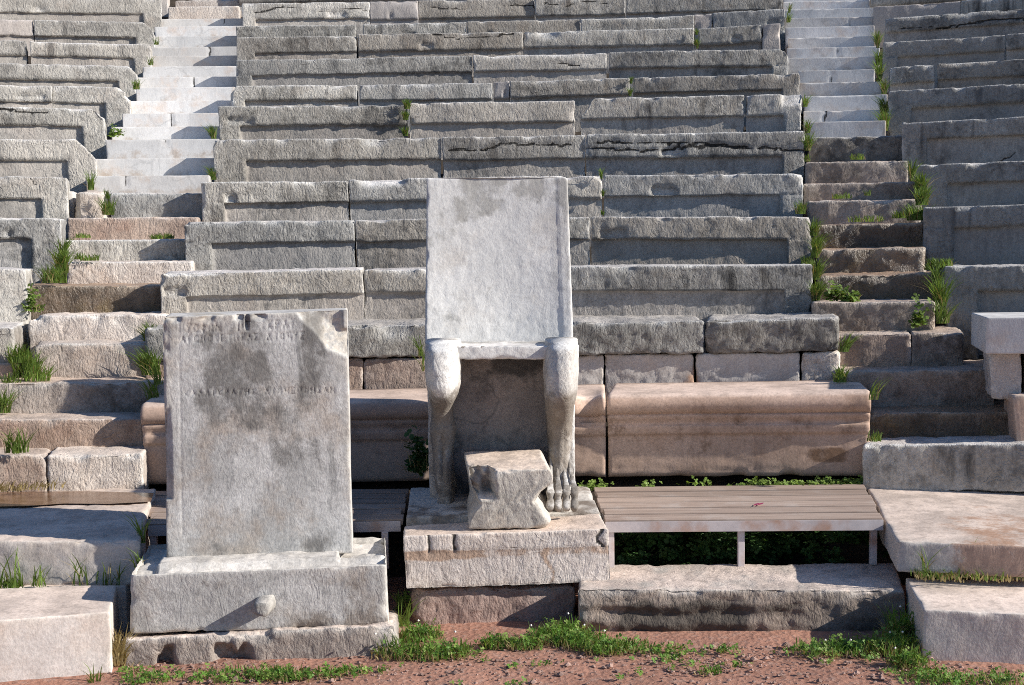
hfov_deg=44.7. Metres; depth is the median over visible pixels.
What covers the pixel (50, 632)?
corner block
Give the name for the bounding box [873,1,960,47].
repair block
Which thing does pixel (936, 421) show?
stair stone
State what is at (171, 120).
marble step
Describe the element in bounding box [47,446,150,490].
stair stone
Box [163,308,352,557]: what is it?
stele
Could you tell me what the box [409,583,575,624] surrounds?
footing stone
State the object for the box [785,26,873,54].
marble step
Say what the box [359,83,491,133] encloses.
seat block
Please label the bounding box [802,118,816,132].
grass tuft
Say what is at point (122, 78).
seat block
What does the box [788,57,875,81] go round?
marble step
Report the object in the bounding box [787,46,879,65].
marble step
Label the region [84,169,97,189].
grass tuft
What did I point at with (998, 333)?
marble block
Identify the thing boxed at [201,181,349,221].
seat block
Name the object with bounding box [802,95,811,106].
grass tuft
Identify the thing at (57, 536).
stair slab
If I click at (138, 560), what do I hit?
grass tuft
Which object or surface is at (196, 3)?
stair stone
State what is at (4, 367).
wall block
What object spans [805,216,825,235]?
grass tuft
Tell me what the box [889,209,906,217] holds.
grass tuft
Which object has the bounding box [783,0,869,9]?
marble step
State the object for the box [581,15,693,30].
seat block
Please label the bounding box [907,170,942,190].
grass tuft
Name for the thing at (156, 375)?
grass tuft
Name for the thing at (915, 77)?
seat block
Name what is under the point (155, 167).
marble step
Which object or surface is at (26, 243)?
seat block
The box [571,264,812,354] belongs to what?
seat block
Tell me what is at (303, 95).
seat block
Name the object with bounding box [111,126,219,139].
marble step
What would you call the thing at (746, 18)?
seat block
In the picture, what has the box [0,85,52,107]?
seat block
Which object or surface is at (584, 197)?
seat block
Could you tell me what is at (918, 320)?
weed
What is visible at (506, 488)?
footstool
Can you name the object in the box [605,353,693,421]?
wall block
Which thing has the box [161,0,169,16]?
seat block
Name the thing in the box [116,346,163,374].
grass tuft
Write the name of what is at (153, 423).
bench block
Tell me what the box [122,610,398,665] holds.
footing stone
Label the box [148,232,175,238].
grass tuft
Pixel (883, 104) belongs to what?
grass tuft
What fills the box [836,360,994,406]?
stair stone
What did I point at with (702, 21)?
repair block
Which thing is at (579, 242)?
seat block
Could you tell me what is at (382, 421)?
bench block
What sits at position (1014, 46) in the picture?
seat block
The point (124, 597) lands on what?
footing stone
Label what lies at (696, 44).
grass tuft
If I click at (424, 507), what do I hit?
plinth slab
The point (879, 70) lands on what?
grass tuft
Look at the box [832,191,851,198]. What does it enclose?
grass tuft
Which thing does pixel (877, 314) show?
stair stone
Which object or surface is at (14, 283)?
seat block
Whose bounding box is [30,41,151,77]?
seat block
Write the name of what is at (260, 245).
seat block
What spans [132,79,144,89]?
grass tuft
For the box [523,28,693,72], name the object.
seat block
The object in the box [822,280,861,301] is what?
weed
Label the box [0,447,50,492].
stair stone
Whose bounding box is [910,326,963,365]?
stair stone
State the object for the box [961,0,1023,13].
seat block
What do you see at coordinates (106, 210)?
grass tuft
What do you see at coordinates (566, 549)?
plinth slab
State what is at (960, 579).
grass tuft
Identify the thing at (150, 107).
marble step
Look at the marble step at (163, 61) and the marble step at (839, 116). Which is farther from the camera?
the marble step at (163, 61)
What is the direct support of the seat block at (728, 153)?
on the hillside
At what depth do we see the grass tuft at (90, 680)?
3.95 m
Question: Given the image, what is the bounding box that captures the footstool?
[464,449,552,528]
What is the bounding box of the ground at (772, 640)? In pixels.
[0,577,1023,684]
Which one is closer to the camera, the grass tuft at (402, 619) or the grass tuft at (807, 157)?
the grass tuft at (402, 619)
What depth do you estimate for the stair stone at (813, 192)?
7.61 m
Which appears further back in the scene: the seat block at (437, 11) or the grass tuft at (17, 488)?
the seat block at (437, 11)
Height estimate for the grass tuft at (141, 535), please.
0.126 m
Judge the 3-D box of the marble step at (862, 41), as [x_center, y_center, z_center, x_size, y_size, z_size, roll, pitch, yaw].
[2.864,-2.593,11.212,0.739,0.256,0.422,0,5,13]
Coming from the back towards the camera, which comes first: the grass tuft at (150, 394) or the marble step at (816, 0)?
the marble step at (816, 0)
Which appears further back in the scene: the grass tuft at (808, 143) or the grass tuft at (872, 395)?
the grass tuft at (808, 143)
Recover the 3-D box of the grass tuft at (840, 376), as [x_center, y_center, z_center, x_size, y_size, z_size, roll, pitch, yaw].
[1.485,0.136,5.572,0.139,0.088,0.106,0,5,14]
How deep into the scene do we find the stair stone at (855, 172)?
7.94 m
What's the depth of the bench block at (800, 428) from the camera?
5.42 m
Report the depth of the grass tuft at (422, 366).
5.82 m
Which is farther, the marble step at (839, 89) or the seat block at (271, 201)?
the marble step at (839, 89)
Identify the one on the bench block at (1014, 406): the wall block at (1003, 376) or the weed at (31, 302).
the wall block at (1003, 376)
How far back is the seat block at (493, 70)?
10.52 m
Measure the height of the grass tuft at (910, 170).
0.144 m
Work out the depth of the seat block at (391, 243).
7.08 m
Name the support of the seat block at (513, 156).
on the hillside
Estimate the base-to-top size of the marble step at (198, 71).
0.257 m
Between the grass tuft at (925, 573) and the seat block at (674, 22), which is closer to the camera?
the grass tuft at (925, 573)
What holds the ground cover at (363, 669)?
on the ground at (772, 640)
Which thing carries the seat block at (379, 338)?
on the wall block at (394, 372)
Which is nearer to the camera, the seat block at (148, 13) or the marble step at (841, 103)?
the marble step at (841, 103)
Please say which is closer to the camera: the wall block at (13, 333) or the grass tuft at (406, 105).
the wall block at (13, 333)
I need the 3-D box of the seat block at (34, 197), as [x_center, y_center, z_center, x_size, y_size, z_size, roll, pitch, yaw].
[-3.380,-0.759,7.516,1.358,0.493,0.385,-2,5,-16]
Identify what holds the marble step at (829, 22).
on the hillside
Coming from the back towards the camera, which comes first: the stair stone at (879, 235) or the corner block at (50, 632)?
the stair stone at (879, 235)
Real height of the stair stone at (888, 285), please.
0.280 m
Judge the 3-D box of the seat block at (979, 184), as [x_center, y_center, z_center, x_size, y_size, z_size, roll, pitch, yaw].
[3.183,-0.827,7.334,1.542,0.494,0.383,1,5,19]
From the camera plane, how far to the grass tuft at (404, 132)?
9.12 m
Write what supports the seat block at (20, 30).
on the hillside
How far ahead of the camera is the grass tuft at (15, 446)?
5.16 m
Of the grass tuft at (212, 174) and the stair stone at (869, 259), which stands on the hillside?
the stair stone at (869, 259)
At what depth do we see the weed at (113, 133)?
8.92 m
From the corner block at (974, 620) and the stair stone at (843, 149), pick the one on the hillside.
the stair stone at (843, 149)
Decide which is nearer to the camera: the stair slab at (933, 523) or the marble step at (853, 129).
the stair slab at (933, 523)
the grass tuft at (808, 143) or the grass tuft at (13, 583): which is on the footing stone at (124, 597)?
the grass tuft at (13, 583)
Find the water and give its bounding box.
[0,491,153,505]
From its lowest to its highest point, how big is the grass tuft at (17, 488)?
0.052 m
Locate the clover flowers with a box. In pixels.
[375,605,903,648]
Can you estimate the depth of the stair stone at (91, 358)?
5.87 m
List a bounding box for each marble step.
[86,175,212,193]
[96,158,213,181]
[106,139,218,158]
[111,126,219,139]
[122,113,218,126]
[131,100,230,113]
[136,87,234,100]
[138,77,235,87]
[143,66,235,77]
[151,47,236,55]
[152,55,236,66]
[155,26,242,36]
[155,36,236,47]
[162,18,242,26]
[783,0,869,1]
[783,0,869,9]
[784,17,872,29]
[785,8,872,17]
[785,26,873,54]
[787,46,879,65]
[788,36,873,47]
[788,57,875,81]
[798,69,874,82]
[799,82,882,115]
[803,110,887,139]
[804,94,886,110]
[808,121,885,137]
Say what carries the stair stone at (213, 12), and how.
on the hillside
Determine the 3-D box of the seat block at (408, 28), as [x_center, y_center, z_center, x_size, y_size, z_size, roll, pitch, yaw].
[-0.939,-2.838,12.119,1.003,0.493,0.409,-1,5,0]
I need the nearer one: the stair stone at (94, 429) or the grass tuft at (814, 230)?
the stair stone at (94, 429)
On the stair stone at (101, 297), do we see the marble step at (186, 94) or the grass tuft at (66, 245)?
the grass tuft at (66, 245)
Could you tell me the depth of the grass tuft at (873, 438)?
5.14 m
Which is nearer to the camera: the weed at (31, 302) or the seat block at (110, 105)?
the weed at (31, 302)
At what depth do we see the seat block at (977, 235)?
6.67 m
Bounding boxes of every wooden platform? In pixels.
[146,489,408,568]
[594,484,882,567]
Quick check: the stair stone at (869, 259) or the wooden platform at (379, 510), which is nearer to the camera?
the wooden platform at (379, 510)
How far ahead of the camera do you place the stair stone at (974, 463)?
5.20 m
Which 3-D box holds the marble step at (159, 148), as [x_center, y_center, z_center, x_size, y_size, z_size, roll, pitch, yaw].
[-2.485,-1.322,8.955,0.772,0.248,0.423,-2,5,-10]
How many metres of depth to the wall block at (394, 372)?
5.99 m
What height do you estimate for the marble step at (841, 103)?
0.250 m
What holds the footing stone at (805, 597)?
on the ground at (772, 640)
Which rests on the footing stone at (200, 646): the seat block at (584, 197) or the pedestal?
the pedestal
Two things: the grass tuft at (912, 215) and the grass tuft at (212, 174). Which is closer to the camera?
the grass tuft at (912, 215)
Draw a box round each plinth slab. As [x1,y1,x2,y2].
[403,514,609,587]
[406,486,599,525]
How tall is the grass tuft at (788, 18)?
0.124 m
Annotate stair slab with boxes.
[0,488,155,585]
[867,488,1023,576]
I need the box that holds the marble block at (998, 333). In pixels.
[971,312,1023,353]
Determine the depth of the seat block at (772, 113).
8.97 m
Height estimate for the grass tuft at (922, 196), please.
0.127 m
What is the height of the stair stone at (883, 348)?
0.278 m
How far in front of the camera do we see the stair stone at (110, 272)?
6.69 m
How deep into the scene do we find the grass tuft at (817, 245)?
6.46 m
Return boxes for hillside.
[28,0,1022,584]
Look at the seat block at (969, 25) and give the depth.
10.61 m
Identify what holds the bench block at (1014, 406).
on the stair stone at (974, 463)
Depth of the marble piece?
7.82 m
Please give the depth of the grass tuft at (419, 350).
5.87 m
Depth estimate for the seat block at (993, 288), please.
6.01 m
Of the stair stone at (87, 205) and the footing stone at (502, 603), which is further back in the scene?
the stair stone at (87, 205)
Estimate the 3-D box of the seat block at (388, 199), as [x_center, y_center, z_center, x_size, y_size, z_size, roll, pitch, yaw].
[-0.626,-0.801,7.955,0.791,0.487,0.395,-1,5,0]
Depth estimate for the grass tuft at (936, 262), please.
6.13 m
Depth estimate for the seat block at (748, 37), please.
11.06 m
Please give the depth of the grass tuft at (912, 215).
6.91 m
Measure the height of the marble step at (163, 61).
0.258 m
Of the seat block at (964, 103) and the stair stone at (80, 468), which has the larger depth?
the seat block at (964, 103)
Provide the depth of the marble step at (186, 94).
10.12 m
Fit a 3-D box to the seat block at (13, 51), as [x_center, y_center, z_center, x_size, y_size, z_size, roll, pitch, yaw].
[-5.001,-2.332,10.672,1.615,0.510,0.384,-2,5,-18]
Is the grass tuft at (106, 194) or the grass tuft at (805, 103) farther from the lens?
the grass tuft at (805, 103)
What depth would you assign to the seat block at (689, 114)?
9.07 m
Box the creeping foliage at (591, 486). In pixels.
[578,475,866,490]
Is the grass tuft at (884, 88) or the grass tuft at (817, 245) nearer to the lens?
the grass tuft at (817, 245)
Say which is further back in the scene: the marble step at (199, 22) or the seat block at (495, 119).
the marble step at (199, 22)
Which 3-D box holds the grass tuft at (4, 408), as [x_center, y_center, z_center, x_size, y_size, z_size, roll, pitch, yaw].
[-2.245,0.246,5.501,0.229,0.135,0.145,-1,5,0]
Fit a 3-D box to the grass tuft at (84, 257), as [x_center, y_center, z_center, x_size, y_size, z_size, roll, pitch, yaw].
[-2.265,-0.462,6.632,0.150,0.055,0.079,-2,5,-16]
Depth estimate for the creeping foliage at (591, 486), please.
5.32 m
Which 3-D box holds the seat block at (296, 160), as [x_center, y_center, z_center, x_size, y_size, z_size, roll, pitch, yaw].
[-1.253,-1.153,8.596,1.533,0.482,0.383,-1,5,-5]
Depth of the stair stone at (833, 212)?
7.27 m
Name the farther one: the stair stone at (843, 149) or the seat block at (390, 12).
the seat block at (390, 12)
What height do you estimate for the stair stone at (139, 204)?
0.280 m
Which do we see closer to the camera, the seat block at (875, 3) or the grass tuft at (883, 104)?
the grass tuft at (883, 104)
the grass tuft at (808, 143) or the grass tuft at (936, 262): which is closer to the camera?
the grass tuft at (936, 262)
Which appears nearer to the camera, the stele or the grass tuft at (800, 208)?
the stele
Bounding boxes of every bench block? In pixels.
[141,395,166,484]
[350,388,428,481]
[574,384,605,476]
[607,380,870,476]
[1004,391,1023,440]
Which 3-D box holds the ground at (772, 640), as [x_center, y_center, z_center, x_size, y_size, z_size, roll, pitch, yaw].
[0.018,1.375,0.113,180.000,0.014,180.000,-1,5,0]
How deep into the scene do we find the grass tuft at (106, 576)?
4.36 m
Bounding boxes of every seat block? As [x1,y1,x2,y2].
[0,0,161,34]
[0,20,34,55]
[0,40,27,64]
[0,63,137,100]
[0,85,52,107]
[0,107,107,158]
[0,139,97,192]
[0,176,69,238]
[0,218,66,283]
[0,267,33,350]
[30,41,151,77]
[34,20,154,46]
[52,86,131,134]
[160,267,364,319]
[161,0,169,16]
[184,220,356,270]
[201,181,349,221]
[213,138,440,193]
[218,105,407,139]
[231,85,357,106]
[236,25,356,37]
[236,36,357,59]
[236,56,471,105]
[239,0,350,16]
[242,2,369,37]
[349,178,426,248]
[352,0,625,19]
[355,218,425,297]
[358,32,522,76]
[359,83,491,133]
[363,22,465,34]
[364,267,425,319]
[370,1,418,24]
[409,101,574,159]
[418,0,534,33]
[442,135,585,177]
[467,19,579,42]
[473,53,606,101]
[478,176,602,246]
[510,78,629,131]
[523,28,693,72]
[535,0,624,30]
[569,217,589,265]
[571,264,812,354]
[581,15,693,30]
[581,95,743,155]
[586,131,804,196]
[591,216,811,264]
[604,174,802,216]
[609,49,787,96]
[626,0,781,25]
[633,73,799,126]
[698,25,761,50]
[712,9,784,51]
[746,94,801,131]
[871,0,965,13]
[881,35,1004,91]
[884,9,1023,55]
[888,65,934,111]
[888,84,1023,135]
[902,117,1023,181]
[916,161,1023,221]
[923,204,1023,283]
[937,59,1023,88]
[944,264,1023,358]
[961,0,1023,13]
[1005,33,1023,59]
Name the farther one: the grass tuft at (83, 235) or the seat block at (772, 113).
the seat block at (772, 113)
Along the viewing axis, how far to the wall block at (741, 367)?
5.88 m
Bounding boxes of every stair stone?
[0,376,163,413]
[0,412,143,450]
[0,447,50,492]
[28,311,168,355]
[30,283,160,319]
[32,339,146,378]
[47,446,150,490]
[66,239,185,277]
[67,217,200,239]
[67,260,194,283]
[75,191,110,217]
[109,192,201,221]
[168,6,240,18]
[175,0,238,6]
[803,182,914,216]
[805,161,907,183]
[807,199,921,237]
[808,135,901,161]
[811,299,934,334]
[813,222,922,263]
[816,247,925,281]
[817,271,938,324]
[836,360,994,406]
[837,330,911,366]
[862,435,1023,491]
[869,399,1008,437]
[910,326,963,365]
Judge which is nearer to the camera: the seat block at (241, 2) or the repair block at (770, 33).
the repair block at (770, 33)
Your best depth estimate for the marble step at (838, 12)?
12.01 m
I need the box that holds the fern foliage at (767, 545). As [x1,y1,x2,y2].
[614,530,888,565]
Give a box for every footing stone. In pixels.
[1,584,130,636]
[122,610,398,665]
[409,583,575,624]
[578,563,904,631]
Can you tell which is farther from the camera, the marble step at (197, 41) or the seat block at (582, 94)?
the marble step at (197, 41)
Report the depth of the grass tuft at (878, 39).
10.29 m
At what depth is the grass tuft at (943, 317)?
5.88 m
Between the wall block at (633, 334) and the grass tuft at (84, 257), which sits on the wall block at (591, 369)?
the wall block at (633, 334)
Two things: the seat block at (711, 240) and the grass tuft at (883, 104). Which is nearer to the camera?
the seat block at (711, 240)
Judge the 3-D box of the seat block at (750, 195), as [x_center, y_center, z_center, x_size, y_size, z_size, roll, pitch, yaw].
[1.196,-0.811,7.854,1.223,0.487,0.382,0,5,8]
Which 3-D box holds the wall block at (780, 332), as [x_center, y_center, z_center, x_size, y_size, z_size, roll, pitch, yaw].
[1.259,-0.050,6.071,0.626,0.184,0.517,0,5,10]
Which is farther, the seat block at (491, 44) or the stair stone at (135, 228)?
the seat block at (491, 44)
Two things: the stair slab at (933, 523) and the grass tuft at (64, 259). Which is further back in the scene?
the grass tuft at (64, 259)
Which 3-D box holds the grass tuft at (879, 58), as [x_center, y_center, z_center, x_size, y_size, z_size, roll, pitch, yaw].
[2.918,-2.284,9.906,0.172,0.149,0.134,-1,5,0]
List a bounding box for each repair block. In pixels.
[493,81,509,101]
[694,14,711,50]
[761,23,779,49]
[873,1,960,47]
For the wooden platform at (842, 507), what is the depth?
4.83 m
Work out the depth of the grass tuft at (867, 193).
7.36 m
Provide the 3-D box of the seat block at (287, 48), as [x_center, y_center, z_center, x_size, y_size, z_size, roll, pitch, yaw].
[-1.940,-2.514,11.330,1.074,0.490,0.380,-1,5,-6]
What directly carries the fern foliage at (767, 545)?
on the ground at (772, 640)
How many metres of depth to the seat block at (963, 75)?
9.26 m
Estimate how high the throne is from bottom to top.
1.311 m
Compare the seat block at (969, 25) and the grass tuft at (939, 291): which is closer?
the grass tuft at (939, 291)
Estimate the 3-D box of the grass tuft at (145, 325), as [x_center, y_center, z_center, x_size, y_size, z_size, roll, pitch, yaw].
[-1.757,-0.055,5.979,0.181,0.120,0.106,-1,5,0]
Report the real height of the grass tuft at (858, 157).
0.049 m
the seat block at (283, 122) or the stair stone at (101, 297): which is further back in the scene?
the seat block at (283, 122)
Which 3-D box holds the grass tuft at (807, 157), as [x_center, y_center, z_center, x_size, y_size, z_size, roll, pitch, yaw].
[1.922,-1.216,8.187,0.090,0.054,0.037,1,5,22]
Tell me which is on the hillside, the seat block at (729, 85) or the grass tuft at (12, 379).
the seat block at (729, 85)
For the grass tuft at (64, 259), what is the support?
on the stair stone at (101, 297)
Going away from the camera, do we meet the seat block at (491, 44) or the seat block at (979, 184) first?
the seat block at (979, 184)
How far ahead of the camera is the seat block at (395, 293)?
6.40 m
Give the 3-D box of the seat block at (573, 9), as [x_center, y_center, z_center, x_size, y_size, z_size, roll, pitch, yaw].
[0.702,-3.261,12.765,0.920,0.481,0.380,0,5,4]
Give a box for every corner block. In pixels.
[0,585,118,681]
[905,578,1023,663]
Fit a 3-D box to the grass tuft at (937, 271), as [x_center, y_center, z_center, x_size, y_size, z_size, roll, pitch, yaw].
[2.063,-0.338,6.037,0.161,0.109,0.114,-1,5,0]
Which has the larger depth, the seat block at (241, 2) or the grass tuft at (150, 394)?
the seat block at (241, 2)
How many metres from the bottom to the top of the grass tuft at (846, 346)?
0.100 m
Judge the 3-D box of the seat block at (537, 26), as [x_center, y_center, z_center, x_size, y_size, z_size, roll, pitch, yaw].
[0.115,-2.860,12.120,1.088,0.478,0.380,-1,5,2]
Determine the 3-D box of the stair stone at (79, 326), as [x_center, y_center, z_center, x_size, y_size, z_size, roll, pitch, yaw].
[-2.049,-0.050,6.281,0.673,0.221,0.436,-2,5,-10]
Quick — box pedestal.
[130,537,388,632]
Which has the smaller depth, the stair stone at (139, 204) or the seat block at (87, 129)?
the stair stone at (139, 204)
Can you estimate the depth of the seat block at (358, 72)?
10.49 m
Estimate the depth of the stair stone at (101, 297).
6.34 m
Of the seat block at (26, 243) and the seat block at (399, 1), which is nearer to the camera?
the seat block at (26, 243)
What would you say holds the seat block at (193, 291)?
on the hillside
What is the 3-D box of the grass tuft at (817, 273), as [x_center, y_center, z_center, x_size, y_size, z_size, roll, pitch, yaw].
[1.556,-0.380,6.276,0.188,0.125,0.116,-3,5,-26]
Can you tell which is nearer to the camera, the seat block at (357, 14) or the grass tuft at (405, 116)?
the grass tuft at (405, 116)
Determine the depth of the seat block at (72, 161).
8.13 m
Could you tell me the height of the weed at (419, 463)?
0.248 m
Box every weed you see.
[20,283,45,312]
[108,123,124,136]
[394,419,428,475]
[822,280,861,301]
[908,293,931,327]
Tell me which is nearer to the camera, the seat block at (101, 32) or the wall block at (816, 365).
the wall block at (816, 365)
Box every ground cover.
[119,590,1023,684]
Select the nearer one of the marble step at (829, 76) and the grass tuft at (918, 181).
the grass tuft at (918, 181)
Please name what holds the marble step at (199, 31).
on the hillside
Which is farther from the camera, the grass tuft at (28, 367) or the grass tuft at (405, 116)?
the grass tuft at (405, 116)
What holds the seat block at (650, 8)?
on the hillside
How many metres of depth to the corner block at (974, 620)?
4.04 m
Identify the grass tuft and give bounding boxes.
[0,342,62,381]
[0,370,29,385]
[0,387,31,412]
[0,427,38,453]
[0,477,66,491]
[0,548,51,588]
[31,264,70,282]
[46,246,80,272]
[49,236,76,255]
[65,554,129,585]
[74,233,90,237]
[74,252,99,260]
[81,662,106,682]
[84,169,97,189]
[97,197,117,214]
[103,187,111,198]
[111,625,159,669]
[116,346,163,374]
[121,511,153,543]
[126,547,147,567]
[130,320,160,340]
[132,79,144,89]
[135,375,158,399]
[143,362,163,384]
[144,56,153,64]
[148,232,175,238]
[201,124,216,138]
[204,165,217,179]
[393,598,425,627]
[399,109,409,119]
[399,126,408,135]
[400,97,412,108]
[408,336,422,355]
[409,347,424,370]
[626,85,633,95]
[689,35,704,48]
[786,11,793,22]
[787,199,806,213]
[798,130,823,150]
[799,232,833,263]
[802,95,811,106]
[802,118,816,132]
[803,154,810,161]
[803,256,829,279]
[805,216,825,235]
[805,278,838,300]
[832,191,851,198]
[832,365,856,382]
[838,331,864,351]
[848,214,883,221]
[849,153,865,159]
[863,190,871,195]
[867,60,889,78]
[867,429,882,441]
[869,377,890,399]
[870,30,883,47]
[870,105,893,130]
[872,93,887,112]
[873,47,884,64]
[876,76,891,93]
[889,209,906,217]
[901,158,921,180]
[901,202,935,220]
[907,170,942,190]
[908,183,939,204]
[910,539,1023,581]
[913,570,1023,582]
[917,270,963,305]
[920,257,955,269]
[924,264,947,282]
[932,298,958,323]
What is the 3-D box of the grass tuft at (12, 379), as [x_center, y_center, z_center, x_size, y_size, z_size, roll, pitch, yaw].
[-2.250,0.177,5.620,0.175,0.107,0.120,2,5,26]
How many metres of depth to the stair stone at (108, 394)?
5.66 m
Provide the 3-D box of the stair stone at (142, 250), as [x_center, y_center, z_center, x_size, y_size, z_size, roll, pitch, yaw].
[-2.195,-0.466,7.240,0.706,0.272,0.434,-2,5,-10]
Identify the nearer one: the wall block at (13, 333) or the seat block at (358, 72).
the wall block at (13, 333)
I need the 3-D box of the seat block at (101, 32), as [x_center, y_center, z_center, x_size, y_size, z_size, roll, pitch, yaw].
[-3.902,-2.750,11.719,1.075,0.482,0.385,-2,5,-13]
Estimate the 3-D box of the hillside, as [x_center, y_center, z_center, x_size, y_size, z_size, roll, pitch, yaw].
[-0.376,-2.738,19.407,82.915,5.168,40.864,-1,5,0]
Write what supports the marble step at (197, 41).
on the hillside
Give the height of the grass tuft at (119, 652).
0.199 m
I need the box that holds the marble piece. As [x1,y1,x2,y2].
[69,191,76,217]
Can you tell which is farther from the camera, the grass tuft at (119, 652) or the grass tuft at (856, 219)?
the grass tuft at (856, 219)
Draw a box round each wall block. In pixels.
[0,321,26,365]
[0,363,12,378]
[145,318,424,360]
[146,357,363,388]
[363,356,426,388]
[573,315,703,355]
[578,354,603,384]
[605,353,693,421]
[695,347,799,381]
[704,312,838,353]
[799,350,839,380]
[983,352,1021,399]
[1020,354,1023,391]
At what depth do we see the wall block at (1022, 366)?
5.39 m
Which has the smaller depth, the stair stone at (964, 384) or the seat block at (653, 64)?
the stair stone at (964, 384)
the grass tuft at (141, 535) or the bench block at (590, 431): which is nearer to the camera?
the grass tuft at (141, 535)
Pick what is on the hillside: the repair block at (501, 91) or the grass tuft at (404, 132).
the repair block at (501, 91)
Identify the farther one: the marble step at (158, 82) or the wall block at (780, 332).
the marble step at (158, 82)
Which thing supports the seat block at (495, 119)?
on the hillside
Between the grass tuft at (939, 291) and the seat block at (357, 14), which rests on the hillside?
the seat block at (357, 14)
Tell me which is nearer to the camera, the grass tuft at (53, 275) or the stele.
the stele
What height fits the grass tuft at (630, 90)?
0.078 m
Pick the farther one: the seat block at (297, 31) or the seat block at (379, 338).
the seat block at (297, 31)
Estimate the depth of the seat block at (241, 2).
13.20 m
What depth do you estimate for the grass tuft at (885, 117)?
8.67 m
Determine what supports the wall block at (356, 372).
on the hillside
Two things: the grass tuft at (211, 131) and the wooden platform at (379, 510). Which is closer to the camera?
the wooden platform at (379, 510)
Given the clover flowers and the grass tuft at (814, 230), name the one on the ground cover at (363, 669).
the clover flowers
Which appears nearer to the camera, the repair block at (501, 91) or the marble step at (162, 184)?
the marble step at (162, 184)
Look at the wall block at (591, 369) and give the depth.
5.97 m
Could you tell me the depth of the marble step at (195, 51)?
11.49 m
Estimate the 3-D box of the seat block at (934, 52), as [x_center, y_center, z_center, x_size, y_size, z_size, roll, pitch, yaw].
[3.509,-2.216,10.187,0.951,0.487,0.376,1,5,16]
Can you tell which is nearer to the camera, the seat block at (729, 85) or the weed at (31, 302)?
the weed at (31, 302)
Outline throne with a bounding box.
[425,177,578,512]

